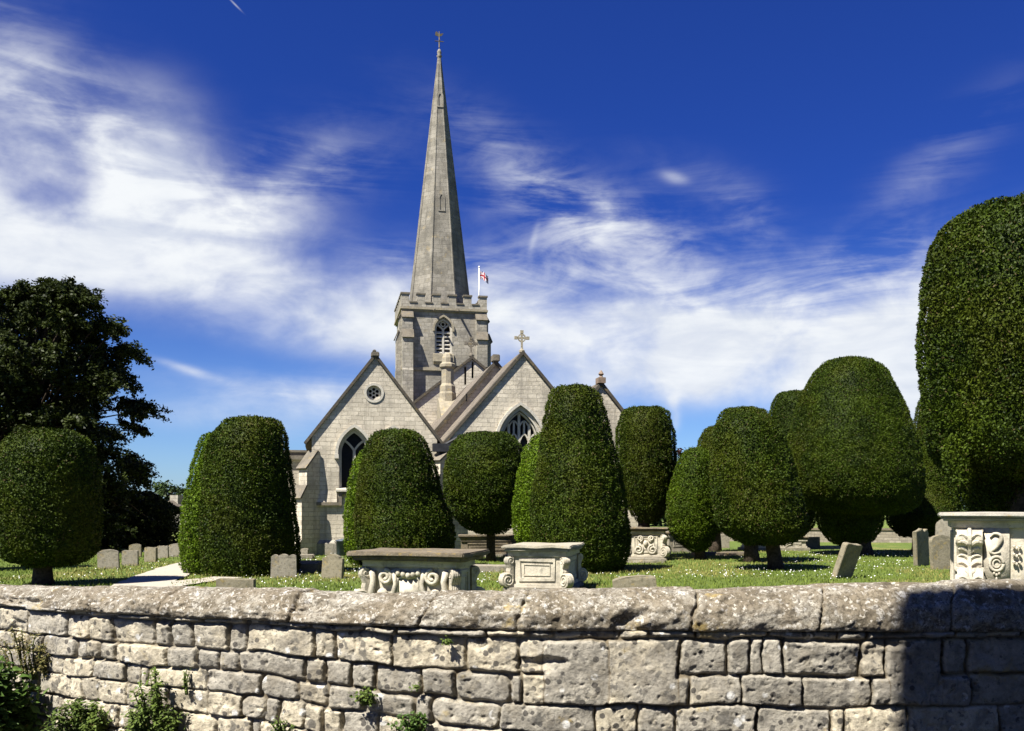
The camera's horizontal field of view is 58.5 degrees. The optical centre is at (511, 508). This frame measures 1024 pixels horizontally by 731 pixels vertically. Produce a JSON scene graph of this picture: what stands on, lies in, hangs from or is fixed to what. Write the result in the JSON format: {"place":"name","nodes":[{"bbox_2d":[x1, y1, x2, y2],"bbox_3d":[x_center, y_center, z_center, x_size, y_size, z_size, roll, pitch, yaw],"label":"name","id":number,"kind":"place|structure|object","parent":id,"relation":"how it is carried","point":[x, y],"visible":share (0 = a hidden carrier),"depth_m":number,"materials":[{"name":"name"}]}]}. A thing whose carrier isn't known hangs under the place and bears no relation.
{"place":"outdoors","nodes":[
{"label":"outdoors","id":0,"kind":"place"},
{"bbox_2d":[112,562,189,585],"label":"path","id":1,"kind":"structure","parent":0,"point":[169,573],"depth_m":22.93,"materials":[{"name":"beige concrete"}]},
{"bbox_2d":[142,576,240,586],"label":"side path","id":2,"kind":"structure","parent":0,"point":[178,583],"depth_m":21.05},
{"bbox_2d":[0,516,949,591],"bbox_3d":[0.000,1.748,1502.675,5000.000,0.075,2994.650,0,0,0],"label":"lawn","id":3,"kind":"structure","parent":0,"point":[875,546],"depth_m":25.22,"materials":[{"name":"green plant"}]},
{"bbox_2d":[0,426,104,585],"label":"yew tree","id":4,"kind":"object","parent":3,"relation":"on","point":[51,515],"visible":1,"depth_m":20.01,"materials":[{"name":"green plant"}]},
{"bbox_2d":[0,274,172,550],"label":"broadleaf tree","id":5,"kind":"object","parent":3,"relation":"on","point":[56,345],"visible":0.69,"depth_m":36.63,"materials":[{"name":"green plant"}]},
{"bbox_2d":[97,549,119,568],"bbox_3d":[-11.692,1.600,26.501,0.595,0.807,0.137,-2,0,-8],"label":"headstone","id":6,"kind":"object","parent":3,"relation":"on","point":[109,558],"visible":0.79,"depth_m":26.45,"materials":[{"name":"grey stone"}]},
{"bbox_2d":[122,550,138,565],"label":"headstone","id":7,"kind":"object","parent":3,"relation":"on","point":[130,557],"visible":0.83,"depth_m":27.95,"materials":[{"name":"grey stone"}]},
{"bbox_2d":[129,544,141,556],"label":"headstone","id":8,"kind":"object","parent":3,"relation":"on","point":[135,547],"visible":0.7,"depth_m":32.95,"materials":[{"name":"beige stone"}]},
{"bbox_2d":[100,490,180,546],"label":"hedge","id":9,"kind":"object","parent":3,"relation":"on","point":[155,506],"visible":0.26,"depth_m":41.18,"materials":[{"name":"green plant"}]},
{"bbox_2d":[144,547,157,561],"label":"headstone","id":10,"kind":"object","parent":3,"relation":"on","point":[150,554],"visible":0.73,"depth_m":29.94,"materials":[{"name":"beige stone"}]},
{"bbox_2d":[157,546,168,558],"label":"headstone","id":11,"kind":"object","parent":3,"relation":"on","point":[163,551],"visible":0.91,"depth_m":31.94,"materials":[{"name":"grey stone"}]},
{"bbox_2d":[145,480,188,500],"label":"tree","id":12,"kind":"object","parent":3,"relation":"on","point":[160,488],"visible":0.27,"depth_m":71.48,"materials":[{"name":"green plant"}]},
{"bbox_2d":[169,544,179,556],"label":"headstone","id":13,"kind":"object","parent":3,"relation":"on","point":[174,549],"visible":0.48,"depth_m":32.94,"materials":[{"name":"beige stone"}]},
{"bbox_2d":[168,495,183,530],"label":"cottage","id":14,"kind":"structure","parent":3,"relation":"on","point":[176,500],"depth_m":66.23,"materials":[{"name":"stone"}]},
{"bbox_2d":[177,431,211,574],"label":"yew tree","id":15,"kind":"object","parent":3,"relation":"on","point":[189,554],"visible":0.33,"depth_m":23.95,"materials":[{"name":"green plant"}]},
{"bbox_2d":[216,578,255,587],"bbox_3d":[-5.374,1.685,17.803,0.732,0.638,0.210,1,0,-3],"label":"headstone","id":16,"kind":"object","parent":3,"relation":"on","point":[238,582],"visible":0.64,"depth_m":17.70,"materials":[{"name":"grey stone"}]},
{"bbox_2d":[196,414,301,576],"bbox_3d":[-6.939,-0.221,24.223,2.694,4.505,2.714,0,0,0],"label":"yew tree","id":17,"kind":"object","parent":3,"relation":"on","point":[249,515],"visible":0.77,"depth_m":23.27,"materials":[{"name":"green plant"}]},
{"bbox_2d":[270,554,296,577],"bbox_3d":[-5.715,1.575,22.898,0.651,0.855,0.145,0,0,-6],"label":"headstone","id":18,"kind":"object","parent":3,"relation":"on","point":[283,565],"visible":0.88,"depth_m":22.84,"materials":[{"name":"grey stone"}]},
{"bbox_2d":[300,548,308,553],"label":"headstone","id":19,"kind":"object","parent":3,"relation":"on","point":[304,550],"visible":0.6,"depth_m":32.90,"materials":[{"name":"beige stone"}]},
{"bbox_2d":[300,554,314,558],"bbox_3d":[-7.744,1.735,31.998,1.619,0.245,0.616,0,0,-8],"label":"ledger stone","id":20,"kind":"object","parent":3,"relation":"on","point":[309,556],"visible":0.29,"depth_m":31.81,"materials":[{"name":"grey stone"}]},
{"bbox_2d":[297,560,321,572],"bbox_3d":[-5.620,1.668,25.198,0.768,0.389,1.516,0,0,-4],"label":"ledger stone","id":21,"kind":"object","parent":3,"relation":"on","point":[311,566],"visible":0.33,"depth_m":24.48,"materials":[{"name":"grey stone"}]},
{"bbox_2d":[321,554,344,578],"bbox_3d":[-4.431,1.571,22.598,0.556,0.868,0.145,3,0,14],"label":"headstone","id":22,"kind":"object","parent":3,"relation":"on","point":[332,565],"visible":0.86,"depth_m":22.54,"materials":[{"name":"grey stone"}]},
{"bbox_2d":[334,539,347,555],"bbox_3d":[-6.250,1.440,33.791,0.530,0.620,0.530,0,0,34],"label":"waste bin","id":23,"kind":"object","parent":3,"relation":"on","point":[340,549],"visible":0.61,"depth_m":33.57,"materials":[{"name":"green plastic"}]},
{"bbox_2d":[342,449,366,565],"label":"yew tree","id":24,"kind":"object","parent":3,"relation":"on","point":[348,520],"visible":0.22,"depth_m":27.16,"materials":[{"name":"green plant"}]},
{"bbox_2d":[352,427,456,567],"bbox_3d":[-3.115,-0.231,26.471,3.047,4.238,3.279,0,0,0],"label":"yew tree","id":25,"kind":"object","parent":3,"relation":"on","point":[399,500],"visible":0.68,"depth_m":25.65,"materials":[{"name":"green plant"}]},
{"bbox_2d":[346,548,489,593],"bbox_3d":[-1.515,1.287,14.994,2.003,1.226,1.350,0,0,16],"label":"chest tomb","id":26,"kind":"object","parent":3,"relation":"on","point":[394,570],"visible":0.64,"depth_m":14.57,"materials":[{"name":"stone"}]},
{"bbox_2d":[3,548,912,589],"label":"daisies","id":27,"kind":"object","parent":3,"relation":"on","point":[610,573],"visible":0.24,"depth_m":23.96,"materials":[{"name":"white plant"}]},
{"bbox_2d":[284,31,637,555],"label":"church","id":28,"kind":"structure","parent":3,"relation":"on","point":[445,387],"depth_m":39.80,"materials":[{"name":"stone"}]},
{"bbox_2d":[334,424,368,487],"bbox_3d":[-5.992,-1.953,34.732,1.486,2.456,0.500,0,0,-11],"label":"window","id":29,"kind":"structure","parent":28,"relation":"in","point":[351,445],"depth_m":34.86,"materials":[{"name":"stone"}]},
{"bbox_2d":[364,383,383,402],"bbox_3d":[-5.279,-4.380,34.907,0.751,0.751,0.360,0,0,-12],"label":"round window","id":30,"kind":"structure","parent":28,"relation":"in","point":[373,394],"depth_m":34.84,"materials":[{"name":"stone"}]},
{"bbox_2d":[433,315,453,363],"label":"belfry window","id":31,"kind":"structure","parent":28,"relation":"in","point":[443,330],"depth_m":62.63,"materials":[{"name":"stone"}]},
{"bbox_2d":[478,266,479,295],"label":"flagpole","id":32,"kind":"object","parent":28,"relation":"on","point":[479,281],"visible":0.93,"depth_m":63.81,"materials":[{"name":"white metal"}]},
{"bbox_2d":[480,271,487,283],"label":"flag","id":33,"kind":"object","parent":32,"relation":"attached to","point":[483,276],"visible":1,"depth_m":63.88,"materials":[{"name":"white fabric"}]},
{"bbox_2d":[496,402,543,457],"bbox_3d":[0.290,-2.457,36.081,2.091,3.410,0.560,0,0,-11],"label":"window","id":34,"kind":"structure","parent":28,"relation":"in","point":[520,424],"depth_m":36.13,"materials":[{"name":"stone"}]},
{"bbox_2d":[442,430,524,561],"bbox_3d":[-0.865,-0.345,30.026,2.892,4.440,2.874,0,0,0],"label":"yew tree","id":35,"kind":"object","parent":3,"relation":"on","point":[480,469],"visible":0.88,"depth_m":29.02,"materials":[{"name":"green plant"}]},
{"bbox_2d":[458,534,520,556],"bbox_3d":[-0.660,1.422,33.000,2.580,0.956,1.180,0,0,-4],"label":"chest tomb","id":36,"kind":"object","parent":3,"relation":"on","point":[473,541],"visible":0.38,"depth_m":32.50,"materials":[{"name":"beige stone"}]},
{"bbox_2d":[475,564,505,572],"bbox_3d":[-0.376,1.700,25.000,1.620,0.322,0.721,0,0,-6],"label":"ledger stone","id":37,"kind":"object","parent":3,"relation":"on","point":[490,567],"visible":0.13,"depth_m":24.65,"materials":[{"name":"grey stone"}]},
{"bbox_2d":[0,579,1023,730],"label":"churchyard wall","id":38,"kind":"structure","parent":3,"relation":"on","point":[945,655],"depth_m":4.55,"materials":[{"name":"stone"}]},
{"bbox_2d":[0,622,50,679],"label":"wall plant","id":39,"kind":"object","parent":38,"relation":"attached to","point":[40,660],"depth_m":5.56,"materials":[{"name":"green plant"}]},
{"bbox_2d":[0,651,51,730],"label":"shrub","id":40,"kind":"object","parent":38,"relation":"attached to","point":[16,712],"visible":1,"depth_m":5.44,"materials":[{"name":"green plant"}]},
{"bbox_2d":[39,696,113,730],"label":"wall plant","id":41,"kind":"object","parent":38,"relation":"attached to","point":[81,719],"depth_m":5.20,"materials":[{"name":"green plant"}]},
{"bbox_2d":[119,667,188,730],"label":"wall plant","id":42,"kind":"object","parent":38,"relation":"attached to","point":[144,715],"depth_m":4.99,"materials":[{"name":"green plant"}]},
{"bbox_2d":[182,669,189,694],"bbox_3d":[-1.796,0.960,5.038,0.046,0.144,0.050,0,0,0],"label":"wall plant","id":43,"kind":"object","parent":38,"relation":"attached to","point":[185,681],"depth_m":5.03,"materials":[{"name":"green plant"}]},
{"bbox_2d":[270,714,295,730],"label":"wall plant","id":44,"kind":"object","parent":38,"relation":"attached to","point":[278,726],"depth_m":4.81,"materials":[{"name":"green plant"}]},
{"bbox_2d":[349,686,377,705],"bbox_3d":[-0.763,0.963,4.676,0.158,0.109,0.093,0,0,-11],"label":"wall plant","id":45,"kind":"object","parent":38,"relation":"attached to","point":[367,695],"depth_m":4.67,"materials":[{"name":"green plant"}]},
{"bbox_2d":[387,711,428,730],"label":"wall plant","id":46,"kind":"object","parent":38,"relation":"attached to","point":[415,722],"depth_m":4.57,"materials":[{"name":"green plant"}]},
{"bbox_2d":[408,683,420,691],"bbox_3d":[-0.488,0.903,4.618,0.051,0.044,0.064,0,0,20],"label":"wall plant","id":47,"kind":"object","parent":38,"relation":"attached to","point":[415,686],"depth_m":4.61,"materials":[{"name":"green plant"}]},
{"bbox_2d":[441,635,452,645],"bbox_3d":[-0.325,0.661,4.568,0.062,0.054,0.056,0,0,-20],"label":"wall plant","id":48,"kind":"object","parent":38,"relation":"attached to","point":[447,641],"depth_m":4.56,"materials":[{"name":"green plant"}]},
{"bbox_2d":[511,432,544,542],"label":"yew tree","id":49,"kind":"object","parent":3,"relation":"on","point":[521,506],"visible":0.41,"depth_m":26.20,"materials":[{"name":"green plant"}]},
{"bbox_2d":[498,542,587,589],"bbox_3d":[0.706,1.323,19.600,1.576,1.153,2.156,0,0,13],"label":"chest tomb","id":50,"kind":"object","parent":3,"relation":"on","point":[535,565],"visible":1,"depth_m":18.77,"materials":[{"name":"stone"}]},
{"bbox_2d":[528,383,631,573],"bbox_3d":[1.882,-0.791,25.305,2.862,5.334,2.867,0,0,0],"label":"yew tree","id":51,"kind":"object","parent":3,"relation":"on","point":[579,493],"visible":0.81,"depth_m":24.40,"materials":[{"name":"green plant"}]},
{"bbox_2d":[612,575,656,587],"bbox_3d":[2.448,1.675,18.201,0.870,0.667,0.353,-5,0,6],"label":"headstone","id":52,"kind":"object","parent":3,"relation":"on","point":[635,581],"visible":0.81,"depth_m":18.03,"materials":[{"name":"grey stone"}]},
{"bbox_2d":[623,557,665,562],"bbox_3d":[4.130,1.728,29.497,1.618,0.258,0.811,0,0,6],"label":"ledger stone","id":53,"kind":"object","parent":3,"relation":"on","point":[643,560],"visible":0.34,"depth_m":29.12,"materials":[{"name":"beige stone"}]},
{"bbox_2d":[614,405,676,526],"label":"yew tree","id":54,"kind":"object","parent":3,"relation":"on","point":[645,446],"visible":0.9,"depth_m":31.25,"materials":[{"name":"green plant"}]},
{"bbox_2d":[629,527,671,560],"bbox_3d":[4.557,1.273,31.000,1.644,1.254,1.294,0,0,12],"label":"chest tomb","id":55,"kind":"object","parent":3,"relation":"on","point":[648,542],"visible":0.63,"depth_m":30.55,"materials":[{"name":"stone"}]},
{"bbox_2d":[650,458,678,526],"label":"tree","id":56,"kind":"object","parent":3,"relation":"on","point":[664,519],"depth_m":88.67,"materials":[{"name":"green plant"}]},
{"bbox_2d":[665,532,690,552],"bbox_3d":[6.408,1.410,36.000,1.180,0.980,0.980,0,0,-20],"label":"chest tomb","id":57,"kind":"object","parent":3,"relation":"on","point":[673,544],"visible":0.21,"depth_m":35.57,"materials":[{"name":"beige stone"}]},
{"bbox_2d":[676,447,684,457],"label":"tree","id":58,"kind":"object","parent":3,"relation":"on","point":[678,451],"visible":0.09,"depth_m":59.99,"materials":[{"name":"green plant"}]},
{"bbox_2d":[665,446,717,559],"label":"yew tree","id":59,"kind":"object","parent":3,"relation":"on","point":[689,516],"visible":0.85,"depth_m":30.43,"materials":[{"name":"green plant"}]},
{"bbox_2d":[697,425,722,551],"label":"yew tree","id":60,"kind":"object","parent":3,"relation":"on","point":[705,439],"visible":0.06,"depth_m":35.77,"materials":[{"name":"green plant"}]},
{"bbox_2d":[691,551,743,555],"bbox_3d":[7.704,1.723,33.498,2.227,0.264,0.720,0,0,-4],"label":"ledger stone","id":61,"kind":"object","parent":3,"relation":"on","point":[734,553],"visible":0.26,"depth_m":33.17,"materials":[{"name":"grey stone"}]},
{"bbox_2d":[721,534,729,547],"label":"headstone","id":62,"kind":"object","parent":3,"relation":"on","point":[725,542],"visible":0.27,"depth_m":39.95,"materials":[{"name":"beige stone"}]},
{"bbox_2d":[713,405,774,562],"bbox_3d":[7.650,-0.713,29.501,2.293,5.179,2.243,0,0,0],"label":"yew tree","id":63,"kind":"object","parent":3,"relation":"on","point":[751,553],"visible":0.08,"depth_m":29.28,"materials":[{"name":"green plant"}]},
{"bbox_2d":[708,412,809,569],"bbox_3d":[7.002,-0.421,25.988,2.779,4.655,2.726,0,0,0],"label":"yew tree","id":64,"kind":"object","parent":3,"relation":"on","point":[758,492],"visible":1,"depth_m":25.14,"materials":[{"name":"green plant"}]},
{"bbox_2d":[737,537,809,550],"bbox_3d":[10.868,1.490,38.000,2.680,0.820,1.180,0,0,-5],"label":"chest tomb","id":65,"kind":"object","parent":3,"relation":"on","point":[799,545],"visible":0.23,"depth_m":37.57,"materials":[{"name":"stone"}]},
{"bbox_2d":[652,527,930,542],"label":"boundary wall","id":66,"kind":"structure","parent":3,"relation":"on","point":[887,535],"depth_m":46.60,"materials":[{"name":"beige stone"}]},
{"bbox_2d":[769,389,816,533],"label":"yew tree","id":67,"kind":"object","parent":3,"relation":"on","point":[783,405],"visible":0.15,"depth_m":38.33,"materials":[{"name":"green plant"}]},
{"bbox_2d":[806,537,819,547],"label":"headstone","id":68,"kind":"object","parent":3,"relation":"on","point":[812,542],"visible":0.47,"depth_m":39.92,"materials":[{"name":"grey stone"}]},
{"bbox_2d":[831,542,862,578],"bbox_3d":[8.292,1.431,22.741,0.727,1.173,0.156,7,13,-39],"label":"headstone","id":69,"kind":"object","parent":3,"relation":"on","point":[847,559],"visible":0.79,"depth_m":22.58,"materials":[{"name":"grey stone"}]},
{"bbox_2d":[786,355,926,555],"bbox_3d":[12.662,-1.875,33.987,5.056,7.541,5.007,0,0,0],"label":"yew tree","id":70,"kind":"object","parent":3,"relation":"on","point":[853,437],"visible":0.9,"depth_m":32.39,"materials":[{"name":"green plant"}]},
{"bbox_2d":[912,528,929,565],"bbox_3d":[12.497,1.307,27.930,0.853,1.417,0.136,-14,12,-41],"label":"headstone","id":71,"kind":"object","parent":3,"relation":"on","point":[920,537],"visible":0.82,"depth_m":27.76,"materials":[{"name":"grey stone"}]},
{"bbox_2d":[885,399,962,551],"bbox_3d":[16.477,-1.402,36.573,2.882,6.555,2.639,0,0,0],"label":"yew tree","id":72,"kind":"object","parent":3,"relation":"on","point":[933,504],"visible":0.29,"depth_m":35.82,"materials":[{"name":"green plant"}]},
{"bbox_2d":[929,535,949,569],"bbox_3d":[12.429,1.389,26.499,0.632,1.230,0.169,-4,0,-10],"label":"headstone","id":73,"kind":"object","parent":3,"relation":"on","point":[939,550],"visible":0.84,"depth_m":26.42,"materials":[{"name":"beige stone"}]},
{"bbox_2d":[935,519,950,536],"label":"headstone","id":74,"kind":"object","parent":3,"relation":"on","point":[942,527],"visible":0.3,"depth_m":29.96,"materials":[{"name":"beige stone"}]},
{"bbox_2d":[957,496,974,511],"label":"tree","id":75,"kind":"object","parent":3,"relation":"on","point":[965,509],"visible":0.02,"depth_m":69.15,"materials":[{"name":"green plant"}]},
{"bbox_2d":[914,191,1023,511],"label":"yew tree","id":76,"kind":"object","parent":3,"relation":"on","point":[969,349],"visible":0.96,"depth_m":14.84,"materials":[{"name":"green plant"}]},
{"bbox_2d":[937,512,1023,579],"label":"chest tomb","id":77,"kind":"object","parent":3,"relation":"on","point":[987,545],"visible":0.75,"depth_m":12.74,"materials":[{"name":"stone"}]},
{"bbox_2d":[0,0,1023,497],"label":"sky","id":78,"kind":"structure","parent":0,"point":[701,206],"materials":[{"name":"blue"}]}
]}

